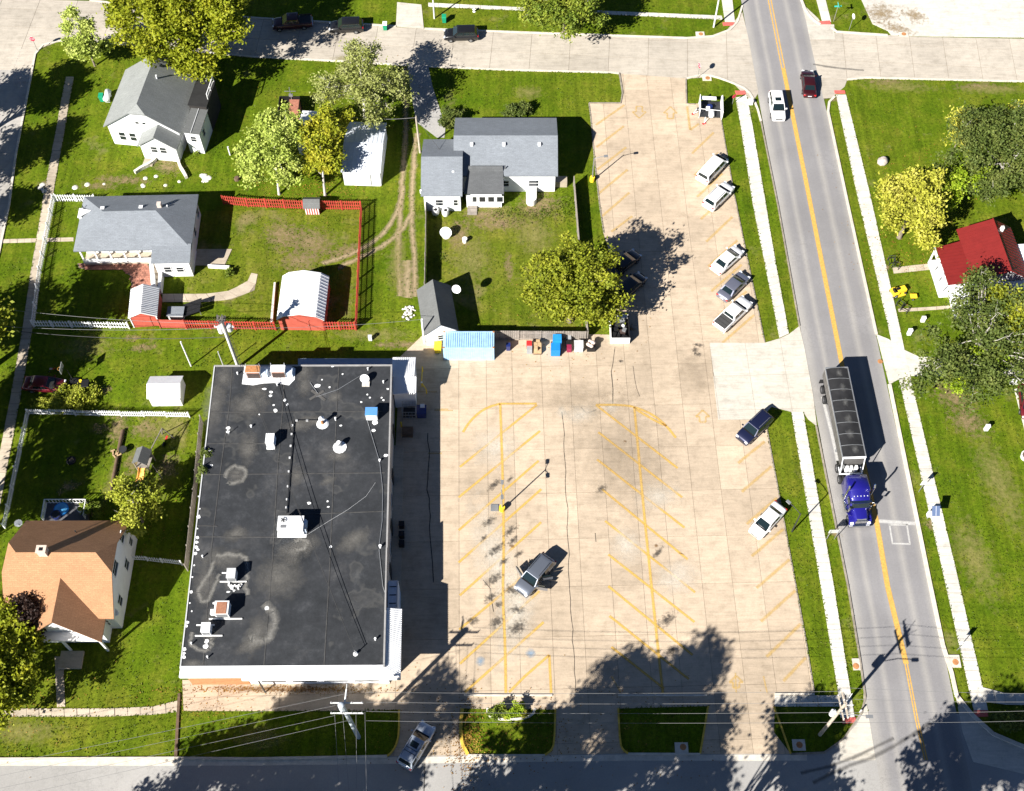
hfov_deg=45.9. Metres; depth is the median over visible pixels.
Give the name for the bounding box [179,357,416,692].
shop building
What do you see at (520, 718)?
kerb
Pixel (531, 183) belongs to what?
window
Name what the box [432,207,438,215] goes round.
barrel
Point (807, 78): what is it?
moving car
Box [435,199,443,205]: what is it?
window
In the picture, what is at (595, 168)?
kerb
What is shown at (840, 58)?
street
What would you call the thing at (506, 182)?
window
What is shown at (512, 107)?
shrub
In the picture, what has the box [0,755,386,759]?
kerb
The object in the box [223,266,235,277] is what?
shrub
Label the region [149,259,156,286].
side stair wall
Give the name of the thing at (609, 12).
sidewalk
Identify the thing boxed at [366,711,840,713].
power line
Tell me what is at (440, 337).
window
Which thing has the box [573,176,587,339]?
board fence
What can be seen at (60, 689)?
garden path
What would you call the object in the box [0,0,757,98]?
street
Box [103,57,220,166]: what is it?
white house
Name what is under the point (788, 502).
street lamp
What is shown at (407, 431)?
pallet stack
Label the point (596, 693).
power line
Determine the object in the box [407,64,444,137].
driveway
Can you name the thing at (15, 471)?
vinyl fence
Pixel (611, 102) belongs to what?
kerb
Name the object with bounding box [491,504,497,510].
steel plate
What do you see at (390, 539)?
window
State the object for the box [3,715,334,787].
power line
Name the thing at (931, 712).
power line
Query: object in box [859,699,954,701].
power line
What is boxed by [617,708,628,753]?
kerb
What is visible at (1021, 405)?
parked car
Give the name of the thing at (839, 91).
curb ramp pad
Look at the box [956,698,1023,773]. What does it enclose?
corner apron
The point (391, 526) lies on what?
door
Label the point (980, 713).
curb ramp pad
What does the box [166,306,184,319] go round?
dog house
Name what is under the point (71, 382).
basketball hoop
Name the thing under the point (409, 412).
wire cage
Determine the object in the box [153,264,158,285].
stair
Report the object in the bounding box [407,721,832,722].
power line
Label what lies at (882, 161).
boulder
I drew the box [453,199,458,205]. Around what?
window
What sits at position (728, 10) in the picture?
sidewalk
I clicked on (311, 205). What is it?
playhouse
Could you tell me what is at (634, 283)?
parked car
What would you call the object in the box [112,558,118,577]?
window
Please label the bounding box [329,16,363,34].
parked car
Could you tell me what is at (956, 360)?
birch tree
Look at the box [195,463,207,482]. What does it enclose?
sapling
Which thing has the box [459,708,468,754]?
kerb
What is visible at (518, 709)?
shrub
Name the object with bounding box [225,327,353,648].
power line
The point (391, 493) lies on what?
window
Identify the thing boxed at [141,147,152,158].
door
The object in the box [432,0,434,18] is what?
utility pole
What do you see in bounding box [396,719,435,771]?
moving car
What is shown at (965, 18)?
gravel yard
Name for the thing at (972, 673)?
sidewalk
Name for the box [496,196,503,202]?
window
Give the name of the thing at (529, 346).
trash cage
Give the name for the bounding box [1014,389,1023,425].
driveway
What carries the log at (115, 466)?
on the ground at (964, 512)
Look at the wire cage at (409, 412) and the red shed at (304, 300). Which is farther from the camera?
the red shed at (304, 300)
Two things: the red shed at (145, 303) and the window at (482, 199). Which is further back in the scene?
the window at (482, 199)
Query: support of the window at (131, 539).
in the brown roofed house at (75, 576)
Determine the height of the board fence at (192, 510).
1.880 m
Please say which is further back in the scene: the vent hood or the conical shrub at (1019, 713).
the vent hood
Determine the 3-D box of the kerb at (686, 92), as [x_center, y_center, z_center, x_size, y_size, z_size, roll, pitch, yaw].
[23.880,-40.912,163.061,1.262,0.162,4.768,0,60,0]
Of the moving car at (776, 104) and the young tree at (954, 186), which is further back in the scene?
the moving car at (776, 104)
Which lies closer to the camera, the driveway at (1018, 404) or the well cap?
the driveway at (1018, 404)
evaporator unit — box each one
[245,364,268,378]
[270,363,292,377]
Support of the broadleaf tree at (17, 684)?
on the ground at (964, 512)
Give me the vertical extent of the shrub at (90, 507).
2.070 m
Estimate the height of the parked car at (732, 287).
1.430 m
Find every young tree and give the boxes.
[56,2,114,66]
[103,472,167,538]
[933,105,980,155]
[936,337,1017,397]
[938,151,992,212]
[1005,96,1023,122]
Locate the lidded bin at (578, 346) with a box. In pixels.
[574,340,583,351]
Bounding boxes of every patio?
[77,263,150,287]
[195,249,231,264]
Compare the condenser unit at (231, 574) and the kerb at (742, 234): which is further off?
the kerb at (742, 234)
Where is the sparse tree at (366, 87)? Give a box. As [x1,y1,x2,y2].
[307,37,418,129]
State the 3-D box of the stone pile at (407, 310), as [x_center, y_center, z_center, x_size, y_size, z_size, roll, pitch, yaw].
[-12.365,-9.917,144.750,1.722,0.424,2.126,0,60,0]
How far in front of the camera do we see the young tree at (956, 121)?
153.39 m
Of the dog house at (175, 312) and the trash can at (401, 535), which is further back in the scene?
the dog house at (175, 312)
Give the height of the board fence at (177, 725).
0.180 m
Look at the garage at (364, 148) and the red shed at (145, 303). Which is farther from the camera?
the garage at (364, 148)
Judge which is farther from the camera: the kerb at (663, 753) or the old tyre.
the old tyre
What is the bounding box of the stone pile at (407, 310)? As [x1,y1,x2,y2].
[402,305,415,319]
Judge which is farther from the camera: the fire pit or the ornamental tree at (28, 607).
the fire pit
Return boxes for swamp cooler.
[365,407,377,419]
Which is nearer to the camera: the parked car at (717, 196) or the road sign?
the road sign
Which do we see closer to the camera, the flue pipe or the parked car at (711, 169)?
the flue pipe
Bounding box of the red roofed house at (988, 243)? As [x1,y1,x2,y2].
[928,218,1023,317]
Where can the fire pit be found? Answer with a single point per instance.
(122, 449)
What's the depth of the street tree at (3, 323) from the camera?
132.65 m
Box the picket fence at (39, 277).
[29,193,129,328]
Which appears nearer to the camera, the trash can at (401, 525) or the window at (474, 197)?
the trash can at (401, 525)
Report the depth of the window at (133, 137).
156.79 m
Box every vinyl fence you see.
[1,409,29,528]
[26,409,189,417]
[132,555,182,565]
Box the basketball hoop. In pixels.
[57,362,78,384]
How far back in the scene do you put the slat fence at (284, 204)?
152.19 m
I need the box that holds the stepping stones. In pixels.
[37,173,211,192]
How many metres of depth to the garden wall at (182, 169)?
155.68 m
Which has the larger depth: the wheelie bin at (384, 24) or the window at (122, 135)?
the wheelie bin at (384, 24)
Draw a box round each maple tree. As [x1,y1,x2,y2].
[231,100,315,194]
[296,96,357,196]
[873,164,952,258]
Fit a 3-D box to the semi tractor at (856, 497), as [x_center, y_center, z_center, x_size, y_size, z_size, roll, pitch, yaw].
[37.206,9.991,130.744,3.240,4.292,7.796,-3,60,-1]
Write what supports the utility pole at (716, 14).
on the ground at (964, 512)
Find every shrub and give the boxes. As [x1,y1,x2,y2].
[79,499,102,520]
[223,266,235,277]
[437,113,455,129]
[440,104,466,118]
[489,701,506,721]
[499,102,521,117]
[505,700,525,720]
[513,99,532,117]
[988,709,1020,731]
[1003,706,1023,736]
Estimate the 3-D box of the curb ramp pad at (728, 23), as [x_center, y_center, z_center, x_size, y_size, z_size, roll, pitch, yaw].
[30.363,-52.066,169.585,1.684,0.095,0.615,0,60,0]
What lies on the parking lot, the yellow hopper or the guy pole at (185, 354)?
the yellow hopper
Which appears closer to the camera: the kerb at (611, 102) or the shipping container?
the shipping container
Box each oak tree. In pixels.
[516,228,634,327]
[927,98,1023,208]
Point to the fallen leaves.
(449, 649)
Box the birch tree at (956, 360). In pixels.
[896,262,1023,422]
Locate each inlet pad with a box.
[674,742,688,752]
[696,32,704,35]
[702,76,711,80]
[792,739,805,750]
[852,658,860,669]
[899,32,908,35]
[948,655,960,667]
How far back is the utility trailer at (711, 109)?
160.46 m
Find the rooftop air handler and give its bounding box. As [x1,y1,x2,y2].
[277,516,307,537]
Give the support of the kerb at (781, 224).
on the ground at (964, 512)
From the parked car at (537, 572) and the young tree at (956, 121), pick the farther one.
the young tree at (956, 121)
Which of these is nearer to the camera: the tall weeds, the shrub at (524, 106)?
the tall weeds
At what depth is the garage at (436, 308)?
141.26 m
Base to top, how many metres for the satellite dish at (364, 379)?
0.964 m
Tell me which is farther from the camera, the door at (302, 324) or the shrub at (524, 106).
the shrub at (524, 106)
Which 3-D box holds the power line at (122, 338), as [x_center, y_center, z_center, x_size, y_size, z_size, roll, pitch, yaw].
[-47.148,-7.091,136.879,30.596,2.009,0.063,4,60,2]
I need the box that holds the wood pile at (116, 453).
[110,449,121,457]
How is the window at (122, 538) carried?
in the brown roofed house at (75, 576)
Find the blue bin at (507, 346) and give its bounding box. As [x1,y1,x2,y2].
[506,343,509,350]
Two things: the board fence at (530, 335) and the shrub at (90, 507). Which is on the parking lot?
the board fence at (530, 335)
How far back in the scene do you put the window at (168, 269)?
146.28 m
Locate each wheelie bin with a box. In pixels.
[81,379,90,387]
[98,93,103,101]
[382,21,386,29]
[442,14,445,22]
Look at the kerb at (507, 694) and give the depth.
121.32 m
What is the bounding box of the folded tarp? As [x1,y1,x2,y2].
[51,510,61,519]
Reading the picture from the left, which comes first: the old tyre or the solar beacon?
the old tyre
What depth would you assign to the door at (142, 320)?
142.86 m
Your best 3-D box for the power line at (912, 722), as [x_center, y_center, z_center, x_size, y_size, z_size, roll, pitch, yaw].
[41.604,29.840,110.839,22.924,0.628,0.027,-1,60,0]
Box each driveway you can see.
[396,2,423,28]
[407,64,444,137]
[709,326,816,425]
[876,334,1023,383]
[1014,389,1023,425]
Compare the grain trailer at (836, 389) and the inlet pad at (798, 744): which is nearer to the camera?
the inlet pad at (798, 744)
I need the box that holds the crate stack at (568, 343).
[566,335,571,351]
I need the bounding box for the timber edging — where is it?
[270,282,275,323]
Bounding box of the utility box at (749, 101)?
[747,99,752,104]
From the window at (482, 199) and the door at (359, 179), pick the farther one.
the door at (359, 179)
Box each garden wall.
[133,157,156,173]
[176,159,187,178]
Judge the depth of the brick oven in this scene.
159.73 m
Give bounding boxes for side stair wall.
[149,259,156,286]
[157,271,163,293]
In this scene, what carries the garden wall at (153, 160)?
on the ground at (964, 512)
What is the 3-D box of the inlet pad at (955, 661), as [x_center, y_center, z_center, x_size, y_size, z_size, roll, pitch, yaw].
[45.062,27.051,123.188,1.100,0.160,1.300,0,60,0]
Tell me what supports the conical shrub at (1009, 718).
on the ground at (964, 512)
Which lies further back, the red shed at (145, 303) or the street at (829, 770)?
the red shed at (145, 303)
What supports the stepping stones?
on the ground at (964, 512)
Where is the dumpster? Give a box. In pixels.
[416,404,426,417]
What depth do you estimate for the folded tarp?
130.45 m
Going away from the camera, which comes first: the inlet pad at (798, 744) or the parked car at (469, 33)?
the inlet pad at (798, 744)
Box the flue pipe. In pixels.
[317,416,328,428]
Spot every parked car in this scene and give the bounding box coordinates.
[21,375,66,393]
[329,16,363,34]
[444,25,477,42]
[514,552,555,597]
[607,248,641,278]
[616,271,647,300]
[696,153,728,184]
[702,181,734,211]
[710,245,743,275]
[716,271,749,302]
[735,409,774,445]
[748,500,786,539]
[1017,383,1023,418]
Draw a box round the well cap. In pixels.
[462,237,466,243]
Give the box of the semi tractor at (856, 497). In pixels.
[835,461,876,527]
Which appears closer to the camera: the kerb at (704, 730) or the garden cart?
the kerb at (704, 730)
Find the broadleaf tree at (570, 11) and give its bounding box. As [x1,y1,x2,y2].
[515,0,611,43]
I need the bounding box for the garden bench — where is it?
[208,264,229,268]
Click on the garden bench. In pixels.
(218, 266)
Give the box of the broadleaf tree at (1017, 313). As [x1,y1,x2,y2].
[971,274,1023,354]
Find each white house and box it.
[73,194,200,276]
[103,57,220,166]
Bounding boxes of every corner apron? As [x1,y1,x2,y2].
[801,3,834,38]
[839,701,875,760]
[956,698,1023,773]
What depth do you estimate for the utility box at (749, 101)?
161.47 m
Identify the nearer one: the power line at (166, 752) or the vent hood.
the power line at (166, 752)
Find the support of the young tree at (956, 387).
on the ground at (964, 512)
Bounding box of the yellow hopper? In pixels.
[434,341,440,352]
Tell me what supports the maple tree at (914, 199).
on the ground at (964, 512)
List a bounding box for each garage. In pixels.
[341,122,386,185]
[417,279,458,345]
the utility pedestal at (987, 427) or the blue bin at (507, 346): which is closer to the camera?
the utility pedestal at (987, 427)
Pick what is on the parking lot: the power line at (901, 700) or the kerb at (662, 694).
the kerb at (662, 694)
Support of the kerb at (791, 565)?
on the ground at (964, 512)
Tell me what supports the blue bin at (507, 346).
on the parking lot
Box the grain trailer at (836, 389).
[819,367,866,474]
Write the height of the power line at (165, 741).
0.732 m
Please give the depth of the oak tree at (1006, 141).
146.62 m
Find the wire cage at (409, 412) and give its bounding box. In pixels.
[402,401,416,418]
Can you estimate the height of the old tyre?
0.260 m
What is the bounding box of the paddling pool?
[54,502,68,515]
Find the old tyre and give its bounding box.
[66,456,75,464]
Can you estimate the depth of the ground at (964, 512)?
143.22 m
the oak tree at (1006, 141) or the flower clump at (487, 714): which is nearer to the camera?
the flower clump at (487, 714)
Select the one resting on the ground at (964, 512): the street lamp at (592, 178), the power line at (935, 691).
the street lamp at (592, 178)
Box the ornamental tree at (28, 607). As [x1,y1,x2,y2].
[2,592,46,642]
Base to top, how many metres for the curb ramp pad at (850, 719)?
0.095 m
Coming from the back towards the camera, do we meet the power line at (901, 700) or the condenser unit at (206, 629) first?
the condenser unit at (206, 629)
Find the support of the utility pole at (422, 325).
on the ground at (964, 512)
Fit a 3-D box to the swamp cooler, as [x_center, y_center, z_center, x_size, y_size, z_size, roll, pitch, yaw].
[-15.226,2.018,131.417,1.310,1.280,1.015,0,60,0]
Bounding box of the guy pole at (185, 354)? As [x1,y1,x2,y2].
[180,341,191,366]
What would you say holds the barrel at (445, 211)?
on the ground at (964, 512)
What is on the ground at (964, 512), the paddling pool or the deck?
the deck
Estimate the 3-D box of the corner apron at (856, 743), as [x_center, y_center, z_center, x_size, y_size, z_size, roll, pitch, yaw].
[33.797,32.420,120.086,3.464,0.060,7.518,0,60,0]
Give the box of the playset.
[132,428,174,480]
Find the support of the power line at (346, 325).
attached to the utility pole at (221, 329)
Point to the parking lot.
(638, 488)
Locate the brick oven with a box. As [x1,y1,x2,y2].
[278,87,301,119]
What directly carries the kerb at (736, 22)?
on the ground at (964, 512)
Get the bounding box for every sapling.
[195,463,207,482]
[198,447,211,465]
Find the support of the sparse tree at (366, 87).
on the ground at (964, 512)
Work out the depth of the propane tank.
161.57 m
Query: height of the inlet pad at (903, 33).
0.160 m
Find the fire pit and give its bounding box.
[119,446,126,453]
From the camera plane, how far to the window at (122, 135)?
156.90 m
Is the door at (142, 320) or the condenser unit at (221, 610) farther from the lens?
the door at (142, 320)
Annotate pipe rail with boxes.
[421,366,426,393]
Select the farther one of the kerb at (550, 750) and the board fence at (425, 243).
the board fence at (425, 243)
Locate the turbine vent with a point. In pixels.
(339, 446)
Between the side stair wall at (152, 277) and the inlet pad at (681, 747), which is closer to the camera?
the inlet pad at (681, 747)
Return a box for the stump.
[234,176,239,181]
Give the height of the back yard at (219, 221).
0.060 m
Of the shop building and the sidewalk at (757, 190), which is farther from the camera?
the sidewalk at (757, 190)
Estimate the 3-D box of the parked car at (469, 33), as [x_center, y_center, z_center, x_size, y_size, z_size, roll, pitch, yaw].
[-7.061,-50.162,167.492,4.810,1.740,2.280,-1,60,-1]
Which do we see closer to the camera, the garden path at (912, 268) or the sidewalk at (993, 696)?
the sidewalk at (993, 696)
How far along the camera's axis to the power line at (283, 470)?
127.12 m
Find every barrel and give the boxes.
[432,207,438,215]
[442,207,448,216]
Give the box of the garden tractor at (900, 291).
[889,285,906,298]
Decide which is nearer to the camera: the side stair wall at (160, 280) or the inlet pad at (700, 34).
the side stair wall at (160, 280)
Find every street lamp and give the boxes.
[499,480,504,511]
[590,155,607,182]
[786,500,800,531]
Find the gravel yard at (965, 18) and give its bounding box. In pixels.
[862,0,1023,37]
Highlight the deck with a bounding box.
[41,499,89,520]
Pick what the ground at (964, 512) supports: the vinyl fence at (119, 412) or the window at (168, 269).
the vinyl fence at (119, 412)
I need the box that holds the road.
[741,0,971,790]
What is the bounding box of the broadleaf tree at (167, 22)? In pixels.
[96,0,255,83]
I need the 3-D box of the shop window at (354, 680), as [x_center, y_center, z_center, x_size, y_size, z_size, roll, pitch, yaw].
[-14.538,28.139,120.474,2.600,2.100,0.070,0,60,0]
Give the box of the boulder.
[877,156,887,165]
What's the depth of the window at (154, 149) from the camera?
155.30 m
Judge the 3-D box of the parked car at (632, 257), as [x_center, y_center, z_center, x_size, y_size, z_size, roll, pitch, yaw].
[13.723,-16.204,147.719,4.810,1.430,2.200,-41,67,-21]
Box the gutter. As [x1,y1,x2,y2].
[0,754,806,765]
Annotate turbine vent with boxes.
[333,440,346,452]
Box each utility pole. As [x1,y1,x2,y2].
[214,315,238,364]
[330,684,362,738]
[415,116,420,152]
[421,319,425,343]
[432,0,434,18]
[713,0,719,27]
[818,690,872,736]
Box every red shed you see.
[128,284,161,327]
[276,270,329,330]
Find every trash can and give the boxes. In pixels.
[398,521,404,528]
[398,531,404,538]
[398,539,404,547]
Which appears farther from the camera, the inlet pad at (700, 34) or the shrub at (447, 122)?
the inlet pad at (700, 34)
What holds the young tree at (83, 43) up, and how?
on the ground at (964, 512)
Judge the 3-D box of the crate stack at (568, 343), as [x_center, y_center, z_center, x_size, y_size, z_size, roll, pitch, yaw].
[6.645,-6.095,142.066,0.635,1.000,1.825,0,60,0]
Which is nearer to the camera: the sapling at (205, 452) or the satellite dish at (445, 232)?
the sapling at (205, 452)
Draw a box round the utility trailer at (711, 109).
[692,94,723,124]
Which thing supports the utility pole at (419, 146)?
on the ground at (964, 512)
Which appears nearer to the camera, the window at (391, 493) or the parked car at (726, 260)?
the window at (391, 493)
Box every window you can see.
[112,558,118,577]
[117,131,127,140]
[117,593,122,607]
[120,530,124,544]
[124,556,129,571]
[128,132,137,141]
[128,535,133,547]
[149,146,158,152]
[159,147,167,153]
[163,266,172,272]
[175,267,184,272]
[189,136,197,142]
[202,127,205,137]
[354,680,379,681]
[390,539,391,556]
[391,493,392,509]
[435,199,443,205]
[437,334,442,340]
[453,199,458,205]
[470,196,476,202]
[479,196,485,202]
[487,196,494,202]
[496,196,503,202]
[503,180,508,186]
[528,180,538,186]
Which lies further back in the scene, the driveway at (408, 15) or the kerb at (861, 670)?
the driveway at (408, 15)
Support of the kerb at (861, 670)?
on the ground at (964, 512)
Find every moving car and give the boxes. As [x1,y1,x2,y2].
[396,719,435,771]
[768,90,786,120]
[800,70,816,97]
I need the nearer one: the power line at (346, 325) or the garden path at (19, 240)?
the power line at (346, 325)
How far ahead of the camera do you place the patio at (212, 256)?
149.08 m
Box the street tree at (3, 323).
[0,286,18,346]
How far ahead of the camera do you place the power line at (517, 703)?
111.74 m
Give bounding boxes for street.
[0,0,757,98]
[0,51,30,239]
[0,716,877,790]
[810,33,1023,98]
[870,713,1023,790]
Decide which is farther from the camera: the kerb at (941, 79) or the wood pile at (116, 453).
the kerb at (941, 79)
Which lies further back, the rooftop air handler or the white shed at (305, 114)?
the white shed at (305, 114)
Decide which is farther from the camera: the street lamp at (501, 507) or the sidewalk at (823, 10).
the sidewalk at (823, 10)
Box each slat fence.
[183,320,276,330]
[221,195,361,209]
[322,321,356,330]
[355,202,361,328]
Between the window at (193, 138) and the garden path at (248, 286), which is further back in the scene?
the window at (193, 138)
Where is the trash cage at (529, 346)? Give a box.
[526,340,531,353]
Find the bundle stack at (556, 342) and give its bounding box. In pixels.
[551,334,561,355]
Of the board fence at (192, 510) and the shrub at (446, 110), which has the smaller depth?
the board fence at (192, 510)
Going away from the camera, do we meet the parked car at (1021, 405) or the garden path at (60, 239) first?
the parked car at (1021, 405)
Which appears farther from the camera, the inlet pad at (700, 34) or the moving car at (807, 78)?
the inlet pad at (700, 34)
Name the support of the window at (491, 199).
in the bungalow
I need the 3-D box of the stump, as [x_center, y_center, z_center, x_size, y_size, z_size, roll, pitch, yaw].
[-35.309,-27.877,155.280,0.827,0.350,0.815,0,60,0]
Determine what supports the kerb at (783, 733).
on the ground at (964, 512)
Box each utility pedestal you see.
[907,328,912,335]
[920,316,926,321]
[983,424,990,430]
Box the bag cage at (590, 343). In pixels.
[586,339,595,351]
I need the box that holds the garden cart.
[910,294,916,300]
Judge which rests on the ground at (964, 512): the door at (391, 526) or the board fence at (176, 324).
the board fence at (176, 324)
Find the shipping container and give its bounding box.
[443,331,494,359]
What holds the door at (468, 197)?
in the bungalow
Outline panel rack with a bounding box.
[181,298,202,317]
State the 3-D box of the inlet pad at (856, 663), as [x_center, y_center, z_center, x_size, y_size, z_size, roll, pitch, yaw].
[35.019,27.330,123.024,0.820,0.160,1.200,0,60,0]
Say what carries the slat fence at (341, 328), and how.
on the ground at (964, 512)
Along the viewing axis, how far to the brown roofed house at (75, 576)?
121.00 m
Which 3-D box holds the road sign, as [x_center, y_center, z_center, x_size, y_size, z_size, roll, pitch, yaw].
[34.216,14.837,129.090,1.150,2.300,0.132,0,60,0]
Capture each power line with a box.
[1,705,334,775]
[2,694,342,764]
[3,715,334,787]
[4,326,210,329]
[8,330,216,338]
[14,310,204,323]
[39,720,348,790]
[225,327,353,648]
[228,329,343,622]
[285,319,420,327]
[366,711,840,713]
[382,691,833,693]
[385,702,841,703]
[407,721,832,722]
[842,687,1023,693]
[844,711,1011,712]
[849,721,1007,722]
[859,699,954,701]
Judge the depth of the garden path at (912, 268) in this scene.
148.20 m
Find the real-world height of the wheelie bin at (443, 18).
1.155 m
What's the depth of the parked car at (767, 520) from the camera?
129.79 m
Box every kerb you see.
[0,40,406,251]
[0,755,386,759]
[89,0,395,26]
[387,709,399,756]
[424,5,742,38]
[429,66,619,73]
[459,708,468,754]
[464,694,551,695]
[468,754,544,755]
[486,708,535,720]
[545,709,555,755]
[588,103,603,232]
[589,73,622,103]
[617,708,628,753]
[618,694,706,695]
[628,753,699,754]
[685,79,694,104]
[687,74,761,120]
[699,706,708,753]
[720,118,764,341]
[760,121,799,325]
[766,429,814,692]
[773,706,791,753]
[775,693,814,694]
[791,426,865,754]
[800,0,820,24]
[827,96,877,333]
[831,27,887,35]
[847,77,1023,81]
[888,384,1023,748]
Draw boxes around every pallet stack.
[402,427,412,436]
[533,339,541,354]
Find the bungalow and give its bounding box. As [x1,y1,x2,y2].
[420,118,566,214]
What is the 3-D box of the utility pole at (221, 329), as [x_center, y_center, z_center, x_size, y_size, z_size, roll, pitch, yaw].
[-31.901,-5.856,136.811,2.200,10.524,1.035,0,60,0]
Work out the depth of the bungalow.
151.61 m
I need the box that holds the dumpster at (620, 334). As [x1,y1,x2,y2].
[609,314,629,343]
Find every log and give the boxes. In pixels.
[110,456,118,490]
[117,429,124,450]
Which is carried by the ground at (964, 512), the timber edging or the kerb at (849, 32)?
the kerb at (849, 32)
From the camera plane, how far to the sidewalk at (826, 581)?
128.63 m
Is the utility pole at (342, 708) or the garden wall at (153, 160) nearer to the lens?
the utility pole at (342, 708)
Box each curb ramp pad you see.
[722,22,733,25]
[735,91,745,94]
[819,20,830,23]
[834,90,844,93]
[842,717,855,723]
[974,710,987,716]
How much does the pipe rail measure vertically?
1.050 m
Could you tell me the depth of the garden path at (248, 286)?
146.16 m
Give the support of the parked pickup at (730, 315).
on the parking lot
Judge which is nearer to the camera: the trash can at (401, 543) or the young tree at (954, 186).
the trash can at (401, 543)
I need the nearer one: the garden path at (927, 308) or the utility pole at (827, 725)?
the utility pole at (827, 725)
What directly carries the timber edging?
on the back yard at (219, 221)
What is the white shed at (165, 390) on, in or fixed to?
on the ground at (964, 512)
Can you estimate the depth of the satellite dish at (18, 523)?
127.60 m
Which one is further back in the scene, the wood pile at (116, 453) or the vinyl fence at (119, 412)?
the vinyl fence at (119, 412)
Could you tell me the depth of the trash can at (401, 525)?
129.90 m
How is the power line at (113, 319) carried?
attached to the utility pole at (221, 329)
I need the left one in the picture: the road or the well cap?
the well cap
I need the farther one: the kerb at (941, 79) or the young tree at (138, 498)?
the kerb at (941, 79)
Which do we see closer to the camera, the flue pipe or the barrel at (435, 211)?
the flue pipe
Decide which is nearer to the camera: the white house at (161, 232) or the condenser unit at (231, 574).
the condenser unit at (231, 574)
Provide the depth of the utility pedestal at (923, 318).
143.69 m
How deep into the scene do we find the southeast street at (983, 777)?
117.36 m
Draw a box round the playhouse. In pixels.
[303,197,320,214]
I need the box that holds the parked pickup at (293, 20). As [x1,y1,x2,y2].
[272,12,312,31]
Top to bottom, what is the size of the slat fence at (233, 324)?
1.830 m
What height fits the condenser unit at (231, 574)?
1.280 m
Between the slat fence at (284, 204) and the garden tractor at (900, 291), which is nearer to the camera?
the garden tractor at (900, 291)
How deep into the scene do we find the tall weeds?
137.89 m
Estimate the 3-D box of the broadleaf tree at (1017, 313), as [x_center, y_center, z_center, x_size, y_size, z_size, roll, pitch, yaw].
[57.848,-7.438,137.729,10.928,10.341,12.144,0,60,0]
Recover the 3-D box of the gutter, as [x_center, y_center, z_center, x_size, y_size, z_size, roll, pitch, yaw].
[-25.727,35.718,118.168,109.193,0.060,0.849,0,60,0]
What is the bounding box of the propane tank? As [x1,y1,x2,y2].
[103,89,110,101]
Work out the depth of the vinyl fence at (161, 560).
128.10 m
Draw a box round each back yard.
[186,210,359,326]
[427,205,582,327]
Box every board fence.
[156,319,185,328]
[174,693,180,755]
[183,415,202,570]
[424,203,426,284]
[459,330,586,340]
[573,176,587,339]
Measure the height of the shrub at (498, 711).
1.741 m
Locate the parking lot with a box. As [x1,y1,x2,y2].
[182,74,838,755]
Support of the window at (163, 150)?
in the white house at (161, 111)
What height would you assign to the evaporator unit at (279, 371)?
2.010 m
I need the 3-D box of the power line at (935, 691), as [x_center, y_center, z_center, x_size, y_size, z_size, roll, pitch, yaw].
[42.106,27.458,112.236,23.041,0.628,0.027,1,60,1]
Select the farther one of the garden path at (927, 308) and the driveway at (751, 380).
the garden path at (927, 308)
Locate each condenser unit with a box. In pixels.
[195,622,222,636]
[209,601,241,619]
[220,568,246,589]
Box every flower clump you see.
[485,708,491,716]
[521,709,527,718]
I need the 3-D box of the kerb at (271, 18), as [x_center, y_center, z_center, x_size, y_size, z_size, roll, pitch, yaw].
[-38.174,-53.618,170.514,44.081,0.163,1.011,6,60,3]
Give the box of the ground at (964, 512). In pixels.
[0,0,1023,757]
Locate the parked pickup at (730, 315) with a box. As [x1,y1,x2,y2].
[712,295,752,332]
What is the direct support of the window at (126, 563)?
in the brown roofed house at (75, 576)
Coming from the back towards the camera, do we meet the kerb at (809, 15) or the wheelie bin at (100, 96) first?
the kerb at (809, 15)
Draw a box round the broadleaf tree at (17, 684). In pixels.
[0,595,50,733]
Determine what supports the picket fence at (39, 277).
on the ground at (964, 512)
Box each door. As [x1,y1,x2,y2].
[136,317,152,326]
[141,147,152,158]
[292,320,310,329]
[352,174,371,185]
[389,562,391,578]
[390,519,392,535]
[466,196,472,205]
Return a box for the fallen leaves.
[3,3,1017,790]
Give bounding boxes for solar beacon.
[926,506,939,518]
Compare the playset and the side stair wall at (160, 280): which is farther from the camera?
the side stair wall at (160, 280)
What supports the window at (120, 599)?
in the brown roofed house at (75, 576)
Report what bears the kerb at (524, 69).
on the street at (727, 55)
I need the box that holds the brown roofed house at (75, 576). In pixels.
[2,521,137,668]
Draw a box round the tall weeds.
[30,380,101,415]
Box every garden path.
[3,238,35,242]
[47,237,73,241]
[55,656,64,706]
[162,273,257,301]
[893,264,929,272]
[898,305,950,311]
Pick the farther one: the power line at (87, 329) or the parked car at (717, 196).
the parked car at (717, 196)
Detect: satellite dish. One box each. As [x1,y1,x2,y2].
[14,519,21,526]
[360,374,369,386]
[440,227,451,238]
[452,285,460,292]
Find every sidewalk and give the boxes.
[0,77,73,502]
[1,701,176,716]
[428,3,722,19]
[722,0,734,21]
[736,95,788,337]
[791,412,854,717]
[816,0,830,21]
[836,95,987,710]
[983,688,1023,704]
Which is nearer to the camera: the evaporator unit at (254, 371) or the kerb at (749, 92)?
the evaporator unit at (254, 371)
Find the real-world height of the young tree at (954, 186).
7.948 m
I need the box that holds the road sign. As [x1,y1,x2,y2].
[826,530,839,539]
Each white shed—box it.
[147,376,185,405]
[297,110,324,154]
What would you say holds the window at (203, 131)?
in the white house at (161, 111)
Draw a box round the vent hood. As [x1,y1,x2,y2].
[265,433,275,449]
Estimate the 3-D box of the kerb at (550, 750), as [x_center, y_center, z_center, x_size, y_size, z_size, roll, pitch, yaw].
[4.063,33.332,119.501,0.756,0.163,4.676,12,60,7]
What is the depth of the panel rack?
144.20 m

